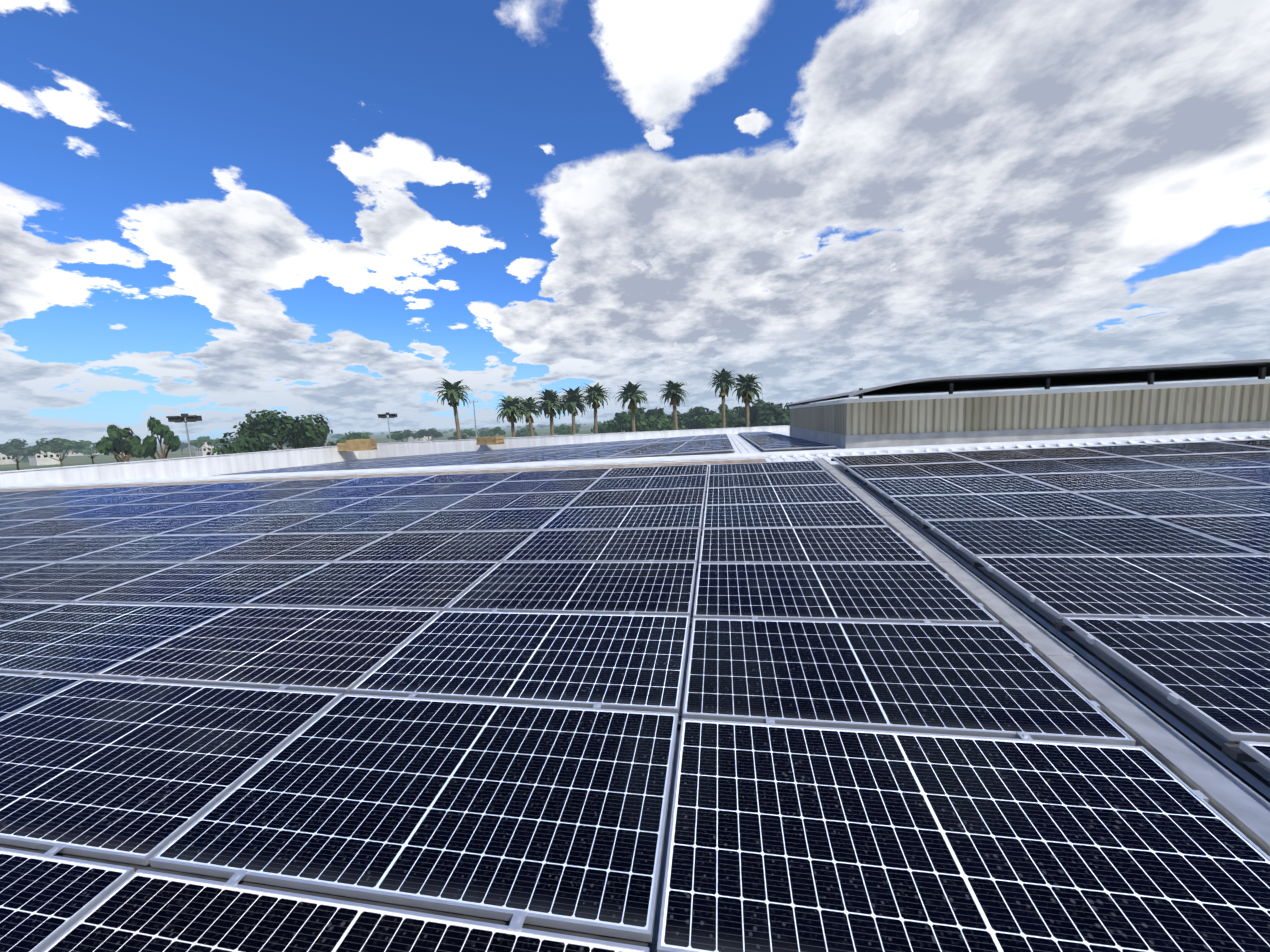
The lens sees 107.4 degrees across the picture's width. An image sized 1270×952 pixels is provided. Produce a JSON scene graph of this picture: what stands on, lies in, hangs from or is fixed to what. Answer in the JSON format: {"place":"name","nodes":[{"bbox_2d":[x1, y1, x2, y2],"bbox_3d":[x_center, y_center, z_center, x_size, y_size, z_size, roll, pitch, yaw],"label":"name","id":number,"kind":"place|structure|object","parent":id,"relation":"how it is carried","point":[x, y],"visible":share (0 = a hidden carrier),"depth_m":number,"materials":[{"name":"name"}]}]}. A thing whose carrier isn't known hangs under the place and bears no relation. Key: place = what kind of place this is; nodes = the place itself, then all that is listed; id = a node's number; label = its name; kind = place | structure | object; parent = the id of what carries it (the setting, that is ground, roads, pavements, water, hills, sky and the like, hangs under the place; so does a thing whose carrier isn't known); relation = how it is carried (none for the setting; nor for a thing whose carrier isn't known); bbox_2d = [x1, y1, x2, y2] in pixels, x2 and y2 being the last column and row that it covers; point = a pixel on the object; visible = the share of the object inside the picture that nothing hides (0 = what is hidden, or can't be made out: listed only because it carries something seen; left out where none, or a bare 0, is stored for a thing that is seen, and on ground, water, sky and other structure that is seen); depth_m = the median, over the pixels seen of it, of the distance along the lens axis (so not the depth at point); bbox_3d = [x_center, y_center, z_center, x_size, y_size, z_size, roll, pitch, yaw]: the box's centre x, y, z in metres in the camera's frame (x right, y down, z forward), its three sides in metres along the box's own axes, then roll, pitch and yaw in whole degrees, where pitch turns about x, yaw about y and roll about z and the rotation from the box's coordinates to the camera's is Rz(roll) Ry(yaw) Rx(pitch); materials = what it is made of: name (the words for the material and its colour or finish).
{"place":"outdoors","nodes":[
{"label":"outdoors","id":0,"kind":"place"},
{"bbox_2d":[0,453,15,464],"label":"house","id":1,"kind":"structure","parent":0,"point":[4,459],"depth_m":264.00,"materials":[{"name":"grey"}]},
{"bbox_2d":[28,451,59,465],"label":"house","id":2,"kind":"structure","parent":0,"point":[38,459],"depth_m":232.15,"materials":[{"name":"grey"}]},
{"bbox_2d":[65,451,103,455],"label":"house","id":3,"kind":"structure","parent":0,"point":[74,454],"depth_m":383.38,"materials":[{"name":"grey"}]},
{"bbox_2d":[194,442,216,455],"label":"house","id":4,"kind":"structure","parent":0,"point":[202,451],"depth_m":246.70,"materials":[{"name":"grey"}]},
{"bbox_2d":[0,422,718,470],"bbox_3d":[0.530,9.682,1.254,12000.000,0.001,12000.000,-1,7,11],"label":"terrain","id":5,"kind":"structure","parent":0,"point":[179,453],"depth_m":393.26,"materials":[{"name":"green plant"}]},
{"bbox_2d":[0,438,35,469],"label":"tree","id":6,"kind":"object","parent":5,"relation":"on","point":[13,447],"visible":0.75,"depth_m":178.31,"materials":[{"name":"green plant"}]},
{"bbox_2d":[23,438,85,466],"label":"tree","id":7,"kind":"object","parent":5,"relation":"on","point":[56,445],"visible":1,"depth_m":161.35,"materials":[{"name":"green plant"}]},
{"bbox_2d":[71,440,98,463],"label":"tree","id":8,"kind":"object","parent":5,"relation":"on","point":[87,450],"visible":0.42,"depth_m":211.70,"materials":[{"name":"green plant"}]},
{"bbox_2d":[95,424,141,461],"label":"tree","id":9,"kind":"object","parent":5,"relation":"on","point":[115,443],"visible":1,"depth_m":66.85,"materials":[{"name":"green plant"}]},
{"bbox_2d":[139,416,180,459],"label":"tree","id":10,"kind":"object","parent":5,"relation":"on","point":[157,427],"visible":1,"depth_m":66.06,"materials":[{"name":"green plant"}]},
{"bbox_2d":[166,413,201,456],"bbox_3d":[-51.584,-0.877,54.356,3.100,12.704,0.850,-3,7,-7],"label":"floodlight mast","id":11,"kind":"object","parent":5,"relation":"on","point":[183,417],"visible":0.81,"depth_m":53.53,"materials":[{"name":"grey metal"}]},
{"bbox_2d":[178,442,191,450],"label":"tree","id":12,"kind":"object","parent":5,"relation":"on","point":[183,445],"visible":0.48,"depth_m":303.85,"materials":[{"name":"green plant"}]},
{"bbox_2d":[190,436,227,454],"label":"tree","id":13,"kind":"object","parent":5,"relation":"on","point":[200,442],"visible":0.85,"depth_m":218.96,"materials":[{"name":"green plant"}]},
{"bbox_2d":[206,409,332,454],"bbox_3d":[-44.139,-1.500,56.140,12.087,12.898,12.941,2,8,32],"label":"tree","id":14,"kind":"object","parent":5,"relation":"on","point":[270,428],"visible":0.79,"depth_m":54.75,"materials":[{"name":"green plant"}]},
{"bbox_2d":[275,437,291,448],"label":"tree","id":15,"kind":"object","parent":5,"relation":"on","point":[284,443],"visible":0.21,"depth_m":233.18,"materials":[{"name":"green plant"}]},
{"bbox_2d":[314,430,336,446],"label":"tree","id":16,"kind":"object","parent":5,"relation":"on","point":[322,441],"visible":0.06,"depth_m":90.44,"materials":[{"name":"green plant"}]},
{"bbox_2d":[297,459,361,466],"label":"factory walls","id":17,"kind":"structure","parent":5,"relation":"on","point":[331,462],"depth_m":34.41,"materials":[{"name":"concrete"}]},
{"bbox_2d":[0,425,789,484],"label":"roof parapet","id":18,"kind":"structure","parent":17,"relation":"on","point":[209,465],"depth_m":30.93,"materials":[{"name":"white concrete"}]},
{"bbox_2d":[337,443,346,450],"bbox_3d":[-21.455,-2.255,35.405,1.700,0.585,1.000,-2,7,5],"label":"rooftop box","id":19,"kind":"object","parent":18,"relation":"on","point":[342,446],"visible":0.31,"depth_m":34.97,"materials":[{"name":"beige cardboard"}]},
{"bbox_2d":[346,439,376,450],"bbox_3d":[-20.048,-2.289,34.221,1.700,0.815,1.000,-3,7,-7],"label":"rooftop box","id":20,"kind":"object","parent":18,"relation":"on","point":[360,444],"visible":1,"depth_m":33.78,"materials":[{"name":"brown wood"}]},
{"bbox_2d":[568,451,723,460],"bbox_3d":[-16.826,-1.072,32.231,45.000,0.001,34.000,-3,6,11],"label":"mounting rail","id":21,"kind":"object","parent":17,"relation":"on","point":[668,454],"depth_m":16.44,"materials":[{"name":"silver metal"}]},
{"bbox_2d":[317,438,727,465],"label":"pv array rails","id":22,"kind":"object","parent":21,"relation":"on","point":[526,451],"visible":0.04,"depth_m":29.26,"materials":[{"name":"silver metal"}]},
{"bbox_2d":[476,436,504,444],"bbox_3d":[-11.177,-2.736,36.023,1.900,0.585,1.000,0,7,22],"label":"rooftop box","id":23,"kind":"object","parent":22,"relation":"on","point":[495,440],"visible":1,"depth_m":35.64,"materials":[{"name":"brown wood"}]},
{"bbox_2d":[308,434,727,465],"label":"solar panels","id":24,"kind":"object","parent":22,"relation":"on","point":[641,441],"visible":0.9,"depth_m":31.08,"materials":[{"name":"glass"}]},
{"bbox_2d":[610,451,734,458],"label":"pv array rails","id":25,"kind":"object","parent":21,"relation":"on","point":[682,454],"visible":0.04,"depth_m":15.16,"materials":[{"name":"silver metal"}]},
{"bbox_2d":[724,431,841,453],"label":"roof slope","id":26,"kind":"structure","parent":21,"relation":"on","point":[740,444],"depth_m":18.93,"materials":[{"name":"white metal"}]},
{"bbox_2d":[738,433,836,451],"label":"pv array rails","id":27,"kind":"object","parent":26,"relation":"on","point":[790,449],"visible":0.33,"depth_m":14.20,"materials":[{"name":"silver metal"}]},
{"bbox_2d":[739,431,835,449],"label":"solar panels","id":28,"kind":"object","parent":27,"relation":"on","point":[764,440],"visible":1,"depth_m":18.04,"materials":[{"name":"blue glass"}]},
{"bbox_2d":[786,359,1269,448],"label":"building","id":29,"kind":"structure","parent":26,"relation":"on","point":[1150,408],"depth_m":13.00,"materials":[{"name":"metal"}]},
{"bbox_2d":[330,434,344,438],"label":"tree","id":30,"kind":"object","parent":5,"relation":"on","point":[338,436],"visible":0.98,"depth_m":545.38,"materials":[{"name":"green plant"}]},
{"bbox_2d":[334,431,370,444],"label":"tree","id":31,"kind":"object","parent":5,"relation":"on","point":[354,435],"visible":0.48,"depth_m":152.92,"materials":[{"name":"green plant"}]},
{"bbox_2d":[377,412,396,442],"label":"floodlight mast","id":32,"kind":"object","parent":5,"relation":"on","point":[386,414],"visible":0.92,"depth_m":83.12,"materials":[{"name":"grey metal"}]},
{"bbox_2d":[386,429,417,441],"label":"tree","id":33,"kind":"object","parent":5,"relation":"on","point":[397,435],"visible":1,"depth_m":230.16,"materials":[{"name":"green plant"}]},
{"bbox_2d":[416,428,442,440],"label":"tree","id":34,"kind":"object","parent":5,"relation":"on","point":[421,433],"visible":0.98,"depth_m":253.50,"materials":[{"name":"green plant"}]},
{"bbox_2d":[435,377,471,439],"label":"palm","id":35,"kind":"object","parent":5,"relation":"on","point":[453,395],"visible":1,"depth_m":74.49,"materials":[{"name":"green plant"}]},
{"bbox_2d":[448,436,467,439],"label":"house","id":36,"kind":"structure","parent":5,"relation":"on","point":[453,438],"depth_m":246.76,"materials":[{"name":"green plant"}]},
{"bbox_2d":[453,429,477,438],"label":"belt tree","id":37,"kind":"object","parent":5,"relation":"on","point":[469,432],"visible":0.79,"depth_m":231.34,"materials":[{"name":"green plant"}]},
{"bbox_2d":[469,399,477,436],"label":"utility pole","id":38,"kind":"object","parent":5,"relation":"on","point":[474,417],"visible":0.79,"depth_m":84.41,"materials":[{"name":"grey"}]},
{"bbox_2d":[478,430,485,436],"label":"tree","id":39,"kind":"object","parent":5,"relation":"on","point":[481,434],"visible":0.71,"depth_m":292.73,"materials":[{"name":"green plant"}]},
{"bbox_2d":[477,428,488,431],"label":"tree","id":40,"kind":"object","parent":5,"relation":"on","point":[484,429],"visible":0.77,"depth_m":548.63,"materials":[{"name":"green plant"}]},
{"bbox_2d":[484,426,505,436],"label":"belt tree","id":41,"kind":"object","parent":5,"relation":"on","point":[494,431],"visible":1,"depth_m":224.74,"materials":[{"name":"green plant"}]},
{"bbox_2d":[495,395,528,436],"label":"palm","id":42,"kind":"object","parent":5,"relation":"on","point":[511,406],"visible":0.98,"depth_m":80.26,"materials":[{"name":"green plant"}]},
{"bbox_2d":[515,427,538,436],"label":"belt tree","id":43,"kind":"object","parent":5,"relation":"on","point":[522,432],"visible":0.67,"depth_m":217.87,"materials":[{"name":"green plant"}]},
{"bbox_2d":[515,396,540,436],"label":"palm","id":44,"kind":"object","parent":5,"relation":"on","point":[529,402],"visible":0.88,"depth_m":83.81,"materials":[{"name":"green plant"}]},
{"bbox_2d":[533,389,565,435],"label":"palm","id":45,"kind":"object","parent":5,"relation":"on","point":[550,398],"visible":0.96,"depth_m":74.93,"materials":[{"name":"green plant"}]},
{"bbox_2d":[554,424,578,434],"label":"belt tree","id":46,"kind":"object","parent":5,"relation":"on","point":[562,429],"visible":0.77,"depth_m":201.91,"materials":[{"name":"green plant"}]},
{"bbox_2d":[559,386,592,434],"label":"palm","id":47,"kind":"object","parent":5,"relation":"on","point":[572,399],"visible":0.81,"depth_m":77.60,"materials":[{"name":"green plant"}]},
{"bbox_2d":[580,382,612,433],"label":"palm","id":48,"kind":"object","parent":5,"relation":"on","point":[596,392],"visible":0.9,"depth_m":80.39,"materials":[{"name":"green plant"}]},
{"bbox_2d":[590,412,630,433],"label":"belt tree","id":49,"kind":"object","parent":5,"relation":"on","point":[602,428],"visible":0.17,"depth_m":126.16,"materials":[{"name":"green plant"}]},
{"bbox_2d":[614,381,648,431],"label":"palm","id":50,"kind":"object","parent":5,"relation":"on","point":[630,391],"visible":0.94,"depth_m":71.41,"materials":[{"name":"green plant"}]},
{"bbox_2d":[601,407,669,432],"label":"belt tree","id":51,"kind":"object","parent":5,"relation":"on","point":[622,422],"visible":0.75,"depth_m":107.31,"materials":[{"name":"green plant"}]},
{"bbox_2d":[637,407,646,416],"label":"belt tree","id":52,"kind":"object","parent":5,"relation":"on","point":[645,414],"visible":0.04,"depth_m":128.98,"materials":[{"name":"green plant"}]},
{"bbox_2d":[646,407,672,429],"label":"belt tree","id":53,"kind":"object","parent":5,"relation":"on","point":[654,412],"visible":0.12,"depth_m":115.77,"materials":[{"name":"green plant"}]},
{"bbox_2d":[656,380,687,429],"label":"palm","id":54,"kind":"object","parent":5,"relation":"on","point":[673,389],"visible":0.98,"depth_m":74.03,"materials":[{"name":"green plant"}]},
{"bbox_2d":[668,410,680,422],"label":"belt tree","id":55,"kind":"object","parent":5,"relation":"on","point":[678,414],"depth_m":137.58,"materials":[{"name":"green plant"}]},
{"bbox_2d":[651,413,701,429],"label":"belt tree","id":56,"kind":"object","parent":5,"relation":"on","point":[666,420],"visible":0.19,"depth_m":111.74,"materials":[{"name":"green plant"}]},
{"bbox_2d":[677,412,703,428],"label":"belt tree","id":57,"kind":"object","parent":5,"relation":"on","point":[683,419],"visible":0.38,"depth_m":117.51,"materials":[{"name":"green plant"}]},
{"bbox_2d":[688,406,720,428],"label":"belt tree","id":58,"kind":"object","parent":5,"relation":"on","point":[697,413],"visible":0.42,"depth_m":115.57,"materials":[{"name":"green plant"}]},
{"bbox_2d":[708,368,737,427],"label":"palm","id":59,"kind":"object","parent":5,"relation":"on","point":[722,378],"visible":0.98,"depth_m":74.71,"materials":[{"name":"green plant"}]},
{"bbox_2d":[715,404,732,425],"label":"belt tree","id":60,"kind":"object","parent":5,"relation":"on","point":[726,408],"visible":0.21,"depth_m":141.42,"materials":[{"name":"green plant"}]},
{"bbox_2d":[698,410,755,428],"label":"belt tree","id":61,"kind":"object","parent":5,"relation":"on","point":[708,419],"visible":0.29,"depth_m":110.02,"materials":[{"name":"green plant"}]},
{"bbox_2d":[730,374,763,426],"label":"palm","id":62,"kind":"object","parent":5,"relation":"on","point":[747,391],"visible":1,"depth_m":65.07,"materials":[{"name":"green plant"}]},
{"bbox_2d":[725,399,777,427],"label":"belt tree","id":63,"kind":"object","parent":5,"relation":"on","point":[757,407],"visible":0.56,"depth_m":105.62,"materials":[{"name":"green plant"}]},
{"bbox_2d":[752,404,789,426],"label":"belt tree","id":64,"kind":"object","parent":5,"relation":"on","point":[766,418],"visible":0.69,"depth_m":103.00,"materials":[{"name":"green plant"}]},
{"bbox_2d":[771,402,814,425],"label":"belt tree","id":65,"kind":"object","parent":5,"relation":"on","point":[787,407],"visible":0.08,"depth_m":106.82,"materials":[{"name":"green plant"}]},
{"bbox_2d":[408,430,430,441],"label":"house","id":66,"kind":"structure","parent":0,"point":[410,439],"depth_m":376.70,"materials":[{"name":"grey"}]},
{"bbox_2d":[211,439,733,475],"bbox_3d":[-9.454,-0.678,22.230,27.522,0.041,9.756,-3,6,11],"label":"pv array","id":67,"kind":"object","parent":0,"point":[715,445],"visible":0.69,"depth_m":20.79,"materials":[{"name":"blue glass"}]},
{"bbox_2d":[0,437,1269,943],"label":"roof slope","id":68,"kind":"structure","parent":0,"point":[1202,733],"depth_m":2.92,"materials":[{"name":"white metal"}]},
{"bbox_2d":[0,466,708,951],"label":"pv array rails","id":69,"kind":"object","parent":68,"relation":"on","point":[526,926],"depth_m":1.76,"materials":[{"name":"silver metal"}]},
{"bbox_2d":[0,461,1269,951],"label":"solar panels","id":70,"kind":"object","parent":69,"relation":"on","point":[890,741],"visible":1,"depth_m":2.43,"materials":[{"name":"black glass"}]},
{"bbox_2d":[816,458,1208,802],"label":"panel clamps","id":71,"kind":"object","parent":69,"relation":"attached to","point":[1175,698],"visible":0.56,"depth_m":2.83,"materials":[{"name":"silver metal"}]},
{"bbox_2d":[0,431,1269,491],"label":"ridge flashing","id":72,"kind":"object","parent":68,"relation":"on","point":[1053,443],"visible":0.92,"depth_m":11.31,"materials":[{"name":"white paint"}]},
{"bbox_2d":[813,458,1269,856],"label":"cable tray","id":73,"kind":"object","parent":68,"relation":"on","point":[1240,806],"visible":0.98,"depth_m":2.44,"materials":[{"name":"metal"}]},
{"bbox_2d":[831,459,1259,762],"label":"clamps","id":74,"kind":"object","parent":68,"relation":"on","point":[1235,752],"visible":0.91,"depth_m":2.08,"materials":[{"name":"silver metal"}]},
{"bbox_2d":[832,439,1269,769],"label":"solar panels","id":75,"kind":"object","parent":74,"relation":"on","point":[1149,563],"visible":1,"depth_m":4.24,"materials":[{"name":"black glass"}]},
{"bbox_2d":[831,464,1269,802],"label":"tray shadow strip","id":76,"kind":"object","parent":68,"relation":"on","point":[1176,729],"visible":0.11,"depth_m":2.68,"materials":[{"name":"black metal"}]},
{"bbox_2d":[0,0,1269,446],"label":"sky","id":77,"kind":"structure","parent":0,"point":[218,211],"materials":[{"name":"blue"}]}
]}

